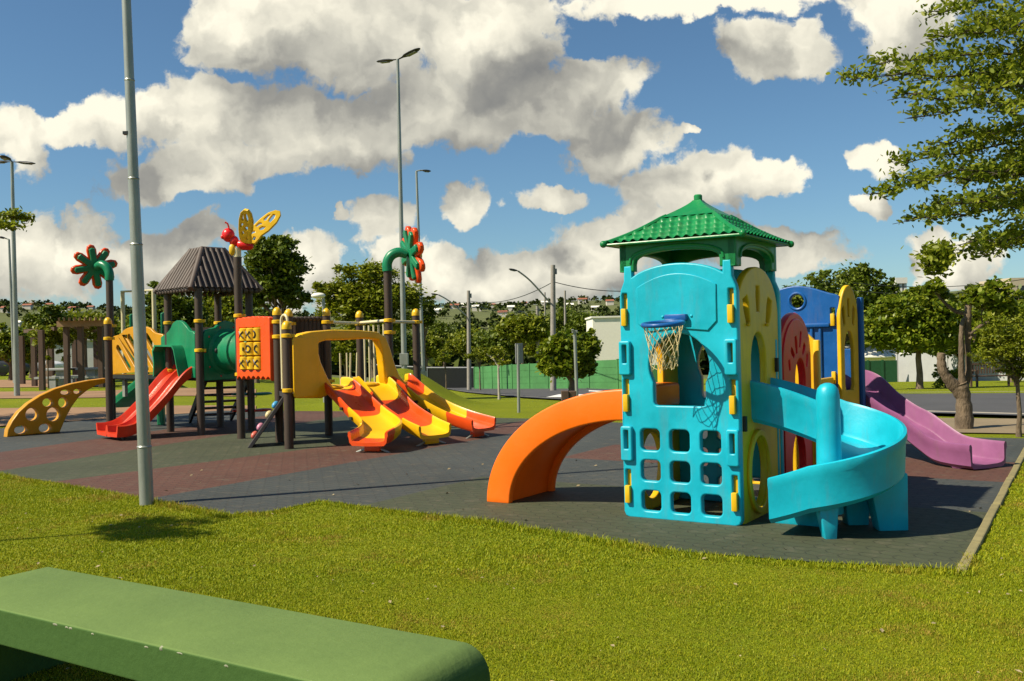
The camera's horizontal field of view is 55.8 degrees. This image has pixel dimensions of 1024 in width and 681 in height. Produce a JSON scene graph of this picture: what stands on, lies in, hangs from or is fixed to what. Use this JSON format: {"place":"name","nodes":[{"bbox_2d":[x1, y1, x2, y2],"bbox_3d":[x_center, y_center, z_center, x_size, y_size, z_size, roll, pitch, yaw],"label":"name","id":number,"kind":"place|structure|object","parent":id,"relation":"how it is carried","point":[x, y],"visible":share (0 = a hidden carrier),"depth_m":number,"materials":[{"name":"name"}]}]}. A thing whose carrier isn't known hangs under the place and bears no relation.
{"place":"outdoors","nodes":[
{"label":"outdoors","id":0,"kind":"place"},
{"bbox_2d":[0,379,96,386],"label":"path","id":1,"kind":"structure","parent":0,"point":[6,383],"depth_m":43.70,"materials":[{"name":"beige concrete"}]},
{"bbox_2d":[0,236,13,382],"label":"street lamp","id":2,"kind":"object","parent":1,"relation":"on","point":[10,280],"visible":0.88,"depth_m":45.95,"materials":[{"name":"metal"}]},
{"bbox_2d":[19,317,105,389],"bbox_3d":[-18.440,0.534,40.661,3.338,2.750,9.973,-1,0,-32],"label":"pergola","id":3,"kind":"object","parent":1,"relation":"on","point":[78,358],"visible":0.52,"depth_m":37.56,"materials":[{"name":"brown wood"}]},
{"bbox_2d":[27,323,62,388],"bbox_3d":[-18.526,0.648,38.520,1.463,2.726,1.228,-1,0,0],"label":"climbing vine","id":4,"kind":"object","parent":3,"relation":"hanging from","point":[50,338],"visible":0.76,"depth_m":38.40,"materials":[{"name":"green plant"}]},
{"bbox_2d":[52,327,76,362],"bbox_3d":[-17.907,0.712,39.048,1.296,2.572,1.404,-1,0,-36],"label":"climbing vine","id":5,"kind":"object","parent":3,"relation":"hanging from","point":[73,334],"visible":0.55,"depth_m":38.91,"materials":[{"name":"green plant"}]},
{"bbox_2d":[85,326,118,361],"bbox_3d":[-16.647,0.641,39.439,1.166,2.657,1.269,-1,0,16],"label":"climbing vine","id":6,"kind":"object","parent":3,"relation":"hanging from","point":[93,336],"visible":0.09,"depth_m":39.22,"materials":[{"name":"green plant"}]},
{"bbox_2d":[71,367,97,385],"bbox_3d":[-17.116,1.490,39.500,1.500,0.780,1.800,-1,0,0],"label":"park table","id":7,"kind":"object","parent":1,"relation":"on","point":[91,372],"visible":0.2,"depth_m":39.33,"materials":[{"name":"grey concrete"}]},
{"bbox_2d":[54,339,152,367],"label":"grey building","id":8,"kind":"structure","parent":0,"point":[57,357],"depth_m":78.00,"materials":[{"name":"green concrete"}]},
{"bbox_2d":[0,405,255,425],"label":"path","id":9,"kind":"structure","parent":0,"point":[73,414],"depth_m":22.91,"materials":[{"name":"beige concrete"}]},
{"bbox_2d":[0,388,255,397],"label":"path","id":10,"kind":"structure","parent":0,"point":[94,394],"depth_m":33.38,"materials":[{"name":"beige concrete"}]},
{"bbox_2d":[0,155,35,395],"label":"street lamp","id":11,"kind":"object","parent":10,"relation":"on","point":[15,328],"visible":0.93,"depth_m":32.34,"materials":[{"name":"metal"}]},
{"bbox_2d":[0,411,1023,568],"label":"play area paving","id":12,"kind":"structure","parent":0,"point":[267,471],"depth_m":10.35,"materials":[{"name":"grey rubber"}]},
{"bbox_2d":[4,209,495,452],"bbox_3d":[-4.644,-0.256,16.797,9.165,3.749,3.888,-1,0,29],"label":"climbing structure","id":13,"kind":"object","parent":12,"relation":"on","point":[290,355],"visible":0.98,"depth_m":16.05,"materials":[{"name":"multicoloured plastic"}]},
{"bbox_2d":[0,461,1023,582],"bbox_3d":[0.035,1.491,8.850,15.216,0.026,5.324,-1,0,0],"label":"grass","id":14,"kind":"structure","parent":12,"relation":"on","point":[126,512],"depth_m":7.27,"materials":[{"name":"green plant"}]},
{"bbox_2d":[487,194,1006,538],"bbox_3d":[2.926,0.080,9.677,5.719,2.710,3.730,-1,0,-43],"label":"playhouse","id":15,"kind":"object","parent":12,"relation":"on","point":[806,415],"visible":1,"depth_m":7.99,"materials":[{"name":"teal plastic"}]},
{"bbox_2d":[0,290,1023,680],"bbox_3d":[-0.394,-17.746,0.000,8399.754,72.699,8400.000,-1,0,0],"label":"ground","id":16,"kind":"structure","parent":0,"point":[494,406],"depth_m":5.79,"materials":[{"name":"green plant"}]},
{"bbox_2d":[0,359,29,373],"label":"parked car","id":17,"kind":"object","parent":16,"relation":"on","point":[4,369],"visible":0.14,"depth_m":59.33,"materials":[{"name":"paint"}]},
{"bbox_2d":[0,322,30,379],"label":"background tree","id":18,"kind":"object","parent":16,"relation":"on","point":[5,347],"visible":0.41,"depth_m":49.60,"materials":[{"name":"green plant"}]},
{"bbox_2d":[0,206,35,231],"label":"layered tree","id":19,"kind":"object","parent":16,"relation":"on","point":[13,216],"visible":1,"depth_m":19.67,"materials":[{"name":"green plant"}]},
{"bbox_2d":[22,304,33,309],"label":"hillside house","id":20,"kind":"structure","parent":16,"relation":"on","point":[28,306],"depth_m":976.77,"materials":[{"name":"paint"}]},
{"bbox_2d":[0,360,63,375],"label":"parked car","id":21,"kind":"object","parent":16,"relation":"on","point":[58,364],"visible":0.09,"depth_m":61.79,"materials":[{"name":"white paint"}]},
{"bbox_2d":[25,337,45,377],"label":"background tree","id":22,"kind":"object","parent":16,"relation":"on","point":[29,363],"visible":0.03,"depth_m":53.88,"materials":[{"name":"green plant"}]},
{"bbox_2d":[20,303,72,383],"bbox_3d":[-21.044,0.203,43.992,2.276,3.727,2.200,-1,0,-24],"label":"background tree","id":23,"kind":"object","parent":16,"relation":"on","point":[46,314],"visible":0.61,"depth_m":43.42,"materials":[{"name":"green plant"}]},
{"bbox_2d":[34,368,77,387],"bbox_3d":[-18.369,1.518,39.500,1.500,0.780,1.800,-1,0,0],"label":"park table","id":24,"kind":"object","parent":16,"relation":"on","point":[57,380],"visible":0.41,"depth_m":39.10,"materials":[{"name":"grey concrete"}]},
{"bbox_2d":[66,308,119,374],"bbox_3d":[-20.352,0.241,46.018,3.556,3.622,3.334,-1,0,0],"label":"background tree","id":25,"kind":"object","parent":16,"relation":"on","point":[78,314],"visible":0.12,"depth_m":45.66,"materials":[{"name":"green plant"}]},
{"bbox_2d":[90,323,120,350],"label":"background tree","id":26,"kind":"object","parent":16,"relation":"on","point":[118,328],"visible":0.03,"depth_m":61.67,"materials":[{"name":"green plant"}]},
{"bbox_2d":[117,315,152,349],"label":"background tree","id":27,"kind":"object","parent":16,"relation":"on","point":[127,323],"visible":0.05,"depth_m":59.29,"materials":[{"name":"green plant"}]},
{"bbox_2d":[122,0,153,504],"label":"lamp post","id":28,"kind":"object","parent":16,"relation":"on","point":[145,470],"visible":0.99,"depth_m":9.26,"materials":[{"name":"metal"}]},
{"bbox_2d":[145,280,213,332],"bbox_3d":[-18.101,-0.591,51.913,4.418,5.335,3.580,-1,0,0],"label":"background tree","id":29,"kind":"object","parent":16,"relation":"on","point":[183,308],"visible":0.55,"depth_m":51.20,"materials":[{"name":"green plant"}]},
{"bbox_2d":[192,291,244,326],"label":"background tree","id":30,"kind":"object","parent":16,"relation":"on","point":[227,302],"visible":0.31,"depth_m":55.15,"materials":[{"name":"green plant"}]},
{"bbox_2d":[0,567,489,680],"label":"concrete bench","id":31,"kind":"object","parent":16,"relation":"on","point":[50,617],"visible":0.99,"depth_m":3.58,"materials":[{"name":"green concrete"}]},
{"bbox_2d":[226,303,272,382],"bbox_3d":[-13.265,0.153,49.934,3.243,4.281,3.331,-1,0,0],"label":"background tree","id":32,"kind":"object","parent":16,"relation":"on","point":[259,312],"visible":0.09,"depth_m":49.70,"materials":[{"name":"green plant"}]},
{"bbox_2d":[241,234,315,319],"bbox_3d":[-9.780,-1.147,40.115,3.284,6.649,2.868,-1,0,0],"label":"round tree","id":33,"kind":"object","parent":16,"relation":"on","point":[276,266],"visible":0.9,"depth_m":39.51,"materials":[{"name":"green plant"}]},
{"bbox_2d":[311,293,324,402],"bbox_3d":[-5.371,0.203,27.000,0.400,3.075,0.320,-1,0,0],"label":"street lamp","id":34,"kind":"object","parent":16,"relation":"on","point":[318,295],"visible":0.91,"depth_m":26.94,"materials":[{"name":"metal"}]},
{"bbox_2d":[331,340,335,351],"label":"background tree","id":35,"kind":"object","parent":16,"relation":"on","point":[333,345],"visible":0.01,"depth_m":59.58,"materials":[{"name":"green plant"}]},
{"bbox_2d":[331,327,375,376],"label":"background tree","id":36,"kind":"object","parent":16,"relation":"on","point":[343,347],"visible":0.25,"depth_m":65.10,"materials":[{"name":"green plant"}]},
{"bbox_2d":[311,258,436,378],"bbox_3d":[-5.091,-0.429,35.948,4.728,5.337,3.692,-1,0,0],"label":"tree","id":37,"kind":"object","parent":16,"relation":"on","point":[350,298],"visible":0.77,"depth_m":35.37,"materials":[{"name":"green plant"}]},
{"bbox_2d":[375,328,412,354],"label":"background tree","id":38,"kind":"object","parent":16,"relation":"on","point":[397,342],"visible":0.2,"depth_m":69.34,"materials":[{"name":"green plant"}]},
{"bbox_2d":[376,48,419,368],"bbox_3d":[-3.195,-3.508,27.990,1.685,9.593,0.275,-1,0,34],"label":"street lamp","id":39,"kind":"object","parent":16,"relation":"on","point":[404,359],"visible":0.98,"depth_m":27.95,"materials":[{"name":"metal"}]},
{"bbox_2d":[398,297,436,370],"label":"umbrella tree","id":40,"kind":"object","parent":16,"relation":"on","point":[428,317],"visible":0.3,"depth_m":43.84,"materials":[{"name":"green plant"}]},
{"bbox_2d":[415,170,430,376],"bbox_3d":[-3.749,-2.494,42.000,0.680,9.846,0.240,-1,0,0],"label":"street lamp","id":41,"kind":"object","parent":16,"relation":"on","point":[423,372],"visible":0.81,"depth_m":41.95,"materials":[{"name":"metal"}]},
{"bbox_2d":[376,364,473,387],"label":"dark fence","id":42,"kind":"object","parent":16,"relation":"on","point":[456,377],"visible":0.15,"depth_m":83.97,"materials":[{"name":"grey metal"}]},
{"bbox_2d":[409,329,445,366],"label":"background tree","id":43,"kind":"object","parent":16,"relation":"on","point":[434,344],"visible":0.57,"depth_m":109.42,"materials":[{"name":"green plant"}]},
{"bbox_2d":[425,316,461,366],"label":"background tree","id":44,"kind":"object","parent":16,"relation":"on","point":[441,329],"visible":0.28,"depth_m":129.07,"materials":[{"name":"green plant"}]},
{"bbox_2d":[434,349,452,388],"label":"sapling","id":45,"kind":"object","parent":16,"relation":"on","point":[440,359],"visible":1,"depth_m":59.85,"materials":[{"name":"green plant"}]},
{"bbox_2d":[431,290,471,389],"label":"utility pole","id":46,"kind":"object","parent":16,"relation":"on","point":[468,316],"visible":0.97,"depth_m":65.88,"materials":[{"name":"concrete"}]},
{"bbox_2d":[442,322,486,366],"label":"background tree","id":47,"kind":"object","parent":16,"relation":"on","point":[457,343],"visible":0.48,"depth_m":119.12,"materials":[{"name":"green plant"}]},
{"bbox_2d":[463,346,487,389],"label":"sapling","id":48,"kind":"object","parent":16,"relation":"on","point":[477,349],"visible":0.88,"depth_m":61.92,"materials":[{"name":"green plant"}]},
{"bbox_2d":[472,305,481,310],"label":"hillside house","id":49,"kind":"structure","parent":16,"relation":"on","point":[474,308],"depth_m":976.33,"materials":[{"name":"white paint"}]},
{"bbox_2d":[0,284,973,377],"bbox_3d":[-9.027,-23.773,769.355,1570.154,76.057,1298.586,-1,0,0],"label":"woodland","id":50,"kind":"object","parent":16,"relation":"on","point":[455,361],"visible":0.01,"depth_m":852.38,"materials":[{"name":"green plant"}]},
{"bbox_2d":[471,322,514,359],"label":"background tree","id":51,"kind":"object","parent":16,"relation":"on","point":[482,340],"visible":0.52,"depth_m":98.83,"materials":[{"name":"green plant"}]},
{"bbox_2d":[482,345,511,398],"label":"sapling","id":52,"kind":"object","parent":16,"relation":"on","point":[499,350],"visible":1,"depth_m":33.96,"materials":[{"name":"green plant"}]},
{"bbox_2d":[497,310,506,316],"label":"hillside house","id":53,"kind":"structure","parent":16,"relation":"on","point":[499,312],"depth_m":856.58,"materials":[{"name":"paint"}]},
{"bbox_2d":[507,305,514,310],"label":"hillside house","id":54,"kind":"structure","parent":16,"relation":"on","point":[510,307],"depth_m":996.61,"materials":[{"name":"white paint"}]},
{"bbox_2d":[0,460,1022,680],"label":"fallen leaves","id":55,"kind":"object","parent":16,"relation":"on","point":[881,629],"visible":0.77,"depth_m":5.96,"materials":[{"name":"brown plant"}]},
{"bbox_2d":[515,343,522,412],"bbox_3d":[0.172,0.782,20.249,0.072,1.446,0.200,-1,0,45],"label":"road sign","id":56,"kind":"object","parent":16,"relation":"on","point":[518,353],"visible":1,"depth_m":20.19,"materials":[{"name":"metal"}]},
{"bbox_2d":[493,309,549,363],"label":"background tree","id":57,"kind":"object","parent":16,"relation":"on","point":[523,328],"visible":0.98,"depth_m":87.00,"materials":[{"name":"green plant"}]},
{"bbox_2d":[519,306,539,361],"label":"utility pole","id":58,"kind":"object","parent":16,"relation":"on","point":[537,314],"visible":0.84,"depth_m":87.88,"materials":[{"name":"concrete"}]},
{"bbox_2d":[509,265,556,389],"bbox_3d":[1.151,-0.639,51.460,2.875,6.793,0.357,-1,0,-28],"label":"utility pole","id":59,"kind":"object","parent":16,"relation":"on","point":[553,319],"visible":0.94,"depth_m":51.88,"materials":[{"name":"concrete"}]},
{"bbox_2d":[471,283,550,302],"bbox_3d":[-0.361,-2.759,59.000,0.041,0.724,14.933,-1,0,-20],"label":"power cable","id":60,"kind":"object","parent":59,"relation":"attached to","point":[510,299],"visible":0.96,"depth_m":58.73,"materials":[{"name":"black paint"}]},
{"bbox_2d":[555,282,620,291],"bbox_3d":[4.776,-2.915,51.999,5.111,0.636,0.042,-1,0,0],"label":"power cable","id":61,"kind":"object","parent":59,"relation":"attached to","point":[586,288],"visible":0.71,"depth_m":51.99,"materials":[{"name":"black paint"}]},
{"bbox_2d":[523,330,557,356],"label":"background tree","id":62,"kind":"object","parent":16,"relation":"on","point":[529,350],"visible":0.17,"depth_m":91.01,"materials":[{"name":"green plant"}]},
{"bbox_2d":[544,292,545,314],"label":"utility pole","id":63,"kind":"object","parent":16,"relation":"on","point":[545,303],"visible":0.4,"depth_m":149.90,"materials":[{"name":"concrete"}]},
{"bbox_2d":[474,359,621,388],"bbox_3d":[1.856,2.429,63.751,1.305,2.620,22.661,-1,0,-28],"label":"green fence","id":64,"kind":"object","parent":16,"relation":"on","point":[607,376],"visible":0.55,"depth_m":63.40,"materials":[{"name":"metal"}]},
{"bbox_2d":[539,304,581,332],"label":"background tree","id":65,"kind":"object","parent":16,"relation":"on","point":[559,319],"visible":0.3,"depth_m":123.72,"materials":[{"name":"green plant"}]},
{"bbox_2d":[564,291,565,329],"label":"utility pole","id":66,"kind":"object","parent":16,"relation":"on","point":[564,308],"visible":0.4,"depth_m":109.90,"materials":[{"name":"concrete"}]},
{"bbox_2d":[534,327,603,390],"bbox_3d":[1.741,0.783,29.992,1.962,2.358,1.984,-1,0,-44],"label":"tree","id":67,"kind":"object","parent":16,"relation":"on","point":[555,355],"visible":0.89,"depth_m":29.67,"materials":[{"name":"green plant"}]},
{"bbox_2d":[571,329,578,395],"bbox_3d":[1.796,0.720,27.480,0.175,2.081,0.180,-1,0,0],"label":"post lamp","id":68,"kind":"object","parent":16,"relation":"on","point":[574,332],"visible":0.96,"depth_m":27.46,"materials":[{"name":"metal"}]},
{"bbox_2d":[577,298,586,303],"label":"hillside house","id":69,"kind":"structure","parent":16,"relation":"on","point":[579,299],"depth_m":1076.73,"materials":[{"name":"paint"}]},
{"bbox_2d":[561,308,603,334],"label":"background tree","id":70,"kind":"object","parent":16,"relation":"on","point":[579,324],"visible":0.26,"depth_m":109.22,"materials":[{"name":"green plant"}]},
{"bbox_2d":[605,299,613,304],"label":"hillside house","id":71,"kind":"structure","parent":16,"relation":"on","point":[609,301],"depth_m":996.37,"materials":[{"name":"paint"}]},
{"bbox_2d":[585,316,657,381],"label":"white building","id":72,"kind":"structure","parent":16,"relation":"on","point":[608,331],"depth_m":70.00,"materials":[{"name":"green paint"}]},
{"bbox_2d":[447,388,1023,413],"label":"kerb","id":73,"kind":"structure","parent":16,"relation":"on","point":[927,410],"depth_m":16.59,"materials":[{"name":"concrete"}]},
{"bbox_2d":[782,256,900,343],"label":"broad tree","id":74,"kind":"object","parent":16,"relation":"on","point":[859,273],"visible":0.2,"depth_m":73.77,"materials":[{"name":"green plant"}]},
{"bbox_2d":[845,345,908,360],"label":"white shed","id":75,"kind":"structure","parent":16,"relation":"on","point":[872,355],"depth_m":72.20,"materials":[{"name":"white paint"}]},
{"bbox_2d":[865,360,897,381],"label":"green gate","id":76,"kind":"structure","parent":16,"relation":"on","point":[886,370],"depth_m":59.97,"materials":[{"name":"metal"}]},
{"bbox_2d":[894,277,906,291],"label":"water tower","id":77,"kind":"structure","parent":16,"relation":"on","point":[902,281],"depth_m":258.40,"materials":[{"name":"white concrete"}]},
{"bbox_2d":[864,282,973,388],"bbox_3d":[14.913,-0.137,35.946,4.766,4.091,3.132,-1,0,0],"label":"street tree","id":78,"kind":"object","parent":16,"relation":"on","point":[912,319],"visible":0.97,"depth_m":35.40,"materials":[{"name":"green plant"}]},
{"bbox_2d":[825,0,1023,282],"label":"layered tree","id":79,"kind":"object","parent":16,"relation":"on","point":[940,258],"visible":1,"depth_m":9.16,"materials":[{"name":"green plant"}]},
{"bbox_2d":[931,364,957,387],"bbox_3d":[16.610,1.426,36.998,1.102,1.065,1.252,-1,0,22],"label":"shrub","id":80,"kind":"object","parent":16,"relation":"on","point":[939,383],"visible":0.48,"depth_m":36.85,"materials":[{"name":"green plant"}]},
{"bbox_2d":[925,339,989,368],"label":"background tree","id":81,"kind":"object","parent":16,"relation":"on","point":[947,352],"visible":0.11,"depth_m":55.66,"materials":[{"name":"green plant"}]},
{"bbox_2d":[896,352,1023,381],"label":"grey wall","id":82,"kind":"structure","parent":16,"relation":"on","point":[906,368],"depth_m":59.12,"materials":[{"name":"white paint"}]},
{"bbox_2d":[956,448,1023,571],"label":"kerb","id":83,"kind":"structure","parent":16,"relation":"on","point":[977,541],"depth_m":7.66,"materials":[{"name":"concrete"}]},
{"bbox_2d":[958,288,1023,381],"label":"street tree","id":84,"kind":"object","parent":16,"relation":"on","point":[1020,305],"visible":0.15,"depth_m":47.71,"materials":[{"name":"green plant"}]},
{"bbox_2d":[970,363,1015,386],"bbox_3d":[18.876,1.379,37.992,1.560,0.995,0.565,-1,0,0],"label":"garden bench","id":85,"kind":"object","parent":16,"relation":"on","point":[977,376],"visible":0.57,"depth_m":38.22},
{"bbox_2d":[966,314,1023,436],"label":"young tree","id":86,"kind":"object","parent":16,"relation":"on","point":[1008,348],"visible":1,"depth_m":13.44,"materials":[{"name":"green plant"}]},
{"bbox_2d":[979,278,1023,296],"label":"apartment block","id":87,"kind":"structure","parent":16,"relation":"on","point":[1018,283],"depth_m":120.00,"materials":[{"name":"white concrete"}]},
{"bbox_2d":[0,0,1023,315],"label":"sky","id":88,"kind":"structure","parent":0,"point":[546,132],"materials":[{"name":"blue"}]},
{"bbox_2d":[561,390,575,400],"bbox_3d":[1.387,1.429,23.621,0.360,0.410,0.290,-1,0,0],"label":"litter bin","id":89,"kind":"object","parent":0,"point":[566,394],"visible":0.5,"depth_m":23.48,"materials":[{"name":"brown paint"}]},
{"bbox_2d":[448,388,1023,415],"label":"road","id":90,"kind":"structure","parent":0,"point":[1001,403],"depth_m":21.66,"materials":[{"name":"grey asphalt"}]},
{"bbox_2d":[853,285,1023,293],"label":"power cable","id":91,"kind":"object","parent":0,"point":[895,293],"visible":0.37,"depth_m":59.99,"materials":[{"name":"black paint"}]},
{"bbox_2d":[856,279,1023,286],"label":"power cable","id":92,"kind":"object","parent":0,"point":[913,286],"visible":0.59,"depth_m":59.98,"materials":[{"name":"black paint"}]},
{"bbox_2d":[940,418,1023,432],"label":"pavement","id":93,"kind":"structure","parent":0,"point":[994,425],"depth_m":14.96,"materials":[{"name":"beige concrete"}]},
{"bbox_2d":[920,275,1023,428],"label":"lopped tree","id":94,"kind":"object","parent":93,"relation":"on","point":[988,297],"visible":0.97,"depth_m":14.58,"materials":[{"name":"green plant"}]},
{"bbox_2d":[999,464,1023,510],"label":"grass","id":95,"kind":"structure","parent":0,"point":[1017,487],"depth_m":8.79,"materials":[{"name":"green plant"}]}
]}

